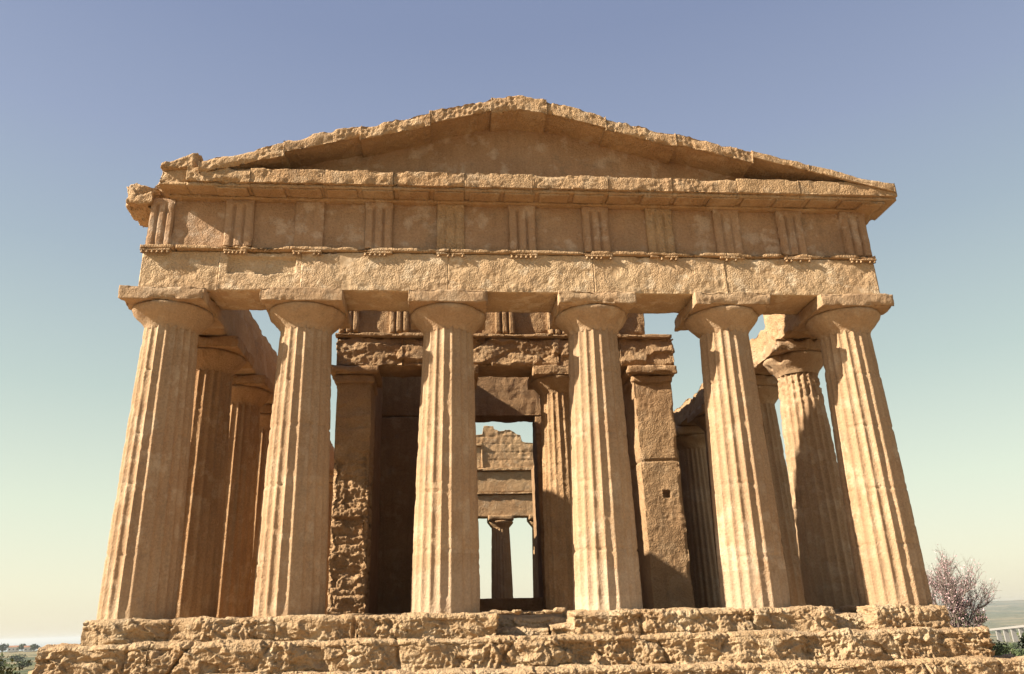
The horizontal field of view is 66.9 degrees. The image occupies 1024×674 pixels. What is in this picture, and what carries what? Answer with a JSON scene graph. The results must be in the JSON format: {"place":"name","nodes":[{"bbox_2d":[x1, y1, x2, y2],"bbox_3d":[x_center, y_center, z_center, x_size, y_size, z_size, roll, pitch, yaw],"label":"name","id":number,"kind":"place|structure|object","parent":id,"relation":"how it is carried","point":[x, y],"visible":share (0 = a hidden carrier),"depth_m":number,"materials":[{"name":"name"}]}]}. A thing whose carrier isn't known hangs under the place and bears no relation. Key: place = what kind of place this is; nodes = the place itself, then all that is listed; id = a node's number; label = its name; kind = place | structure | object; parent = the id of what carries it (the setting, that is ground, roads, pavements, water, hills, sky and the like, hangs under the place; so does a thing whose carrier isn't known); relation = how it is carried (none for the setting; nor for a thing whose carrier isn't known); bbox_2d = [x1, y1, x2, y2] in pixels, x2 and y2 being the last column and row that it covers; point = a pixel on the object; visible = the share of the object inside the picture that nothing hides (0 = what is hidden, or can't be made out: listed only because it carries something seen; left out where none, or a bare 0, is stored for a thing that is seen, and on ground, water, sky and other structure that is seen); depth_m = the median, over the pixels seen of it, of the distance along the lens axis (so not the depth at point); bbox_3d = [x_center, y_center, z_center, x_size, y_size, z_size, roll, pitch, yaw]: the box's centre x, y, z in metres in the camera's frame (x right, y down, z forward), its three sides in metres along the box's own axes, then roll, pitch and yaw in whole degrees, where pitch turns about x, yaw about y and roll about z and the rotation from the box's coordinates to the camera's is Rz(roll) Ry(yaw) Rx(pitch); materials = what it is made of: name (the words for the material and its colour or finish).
{"place":"outdoors","nodes":[
{"label":"outdoors","id":0,"kind":"place"},
{"bbox_2d":[0,638,80,651],"bbox_3d":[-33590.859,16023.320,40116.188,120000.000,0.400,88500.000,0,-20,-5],"label":"sea","id":1,"kind":"structure","parent":0,"point":[41,643],"depth_m":15934.77,"materials":[{"name":"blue liquid"}]},
{"bbox_2d":[0,600,1023,673],"bbox_3d":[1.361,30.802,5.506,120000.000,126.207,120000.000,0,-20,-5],"label":"ground","id":2,"kind":"structure","parent":0,"point":[1005,613],"depth_m":2325.04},
{"bbox_2d":[0,643,8,652],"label":"pine tree","id":3,"kind":"object","parent":2,"relation":"on","point":[3,647],"visible":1,"depth_m":704.74,"materials":[{"name":"green plant"}]},
{"bbox_2d":[7,645,18,651],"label":"house","id":4,"kind":"structure","parent":2,"relation":"on","point":[13,648],"depth_m":718.91,"materials":[{"name":"white paint"}]},
{"bbox_2d":[0,652,30,673],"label":"bush","id":5,"kind":"object","parent":2,"relation":"on","point":[4,665],"visible":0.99,"depth_m":20.30,"materials":[{"name":"green plant"}]},
{"bbox_2d":[7,654,27,662],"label":"olive tree","id":6,"kind":"object","parent":2,"relation":"on","point":[16,657],"visible":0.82,"depth_m":458.98,"materials":[{"name":"green plant"}]},
{"bbox_2d":[17,644,25,651],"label":"pine tree","id":7,"kind":"object","parent":2,"relation":"on","point":[21,646],"visible":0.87,"depth_m":719.67,"materials":[{"name":"green plant"}]},
{"bbox_2d":[14,660,32,669],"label":"olive tree","id":8,"kind":"object","parent":2,"relation":"on","point":[22,663],"visible":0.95,"depth_m":229.33,"materials":[{"name":"green plant"}]},
{"bbox_2d":[23,646,31,651],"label":"house","id":9,"kind":"structure","parent":2,"relation":"on","point":[27,648],"depth_m":712.08,"materials":[{"name":"white paint"}]},
{"bbox_2d":[30,644,38,651],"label":"pine tree","id":10,"kind":"object","parent":2,"relation":"on","point":[33,647],"visible":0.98,"depth_m":708.09,"materials":[{"name":"green plant"}]},
{"bbox_2d":[28,95,1023,673],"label":"temple","id":11,"kind":"structure","parent":2,"relation":"on","point":[452,275],"depth_m":17.48,"materials":[{"name":"stone"}]},
{"bbox_2d":[925,544,1001,627],"bbox_3d":[21.087,12.815,37.227,4.849,5.580,4.111,0,-20,-5],"label":"almond tree","id":12,"kind":"object","parent":2,"relation":"on","point":[958,614],"visible":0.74,"depth_m":36.92,"materials":[{"name":"pink plant"}]},
{"bbox_2d":[992,639,1014,655],"bbox_3d":[23.288,15.162,37.245,1.743,1.799,1.719,0,-20,-5],"label":"scrub","id":13,"kind":"object","parent":2,"relation":"on","point":[998,649],"visible":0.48,"depth_m":37.15,"materials":[{"name":"green plant"}]},
{"bbox_2d":[989,625,1023,641],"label":"viaduct","id":14,"kind":"object","parent":2,"relation":"on","point":[1006,633],"visible":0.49,"depth_m":1068.38,"materials":[{"name":"grey concrete"}]},
{"bbox_2d":[993,642,1023,655],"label":"scrub","id":15,"kind":"object","parent":2,"relation":"on","point":[1011,650],"visible":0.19,"depth_m":40.69,"materials":[{"name":"green plant"}]},
{"bbox_2d":[1007,643,1021,650],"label":"olive tree","id":16,"kind":"object","parent":2,"relation":"on","point":[1014,644],"visible":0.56,"depth_m":397.75,"materials":[{"name":"green plant"}]},
{"bbox_2d":[1016,632,1023,649],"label":"bush","id":17,"kind":"object","parent":2,"relation":"on","point":[1021,640],"visible":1,"depth_m":31.00,"materials":[{"name":"green plant"}]},
{"bbox_2d":[0,0,1023,640],"label":"sky","id":18,"kind":"structure","parent":0,"point":[925,98],"materials":[{"name":"blue"}]}
]}

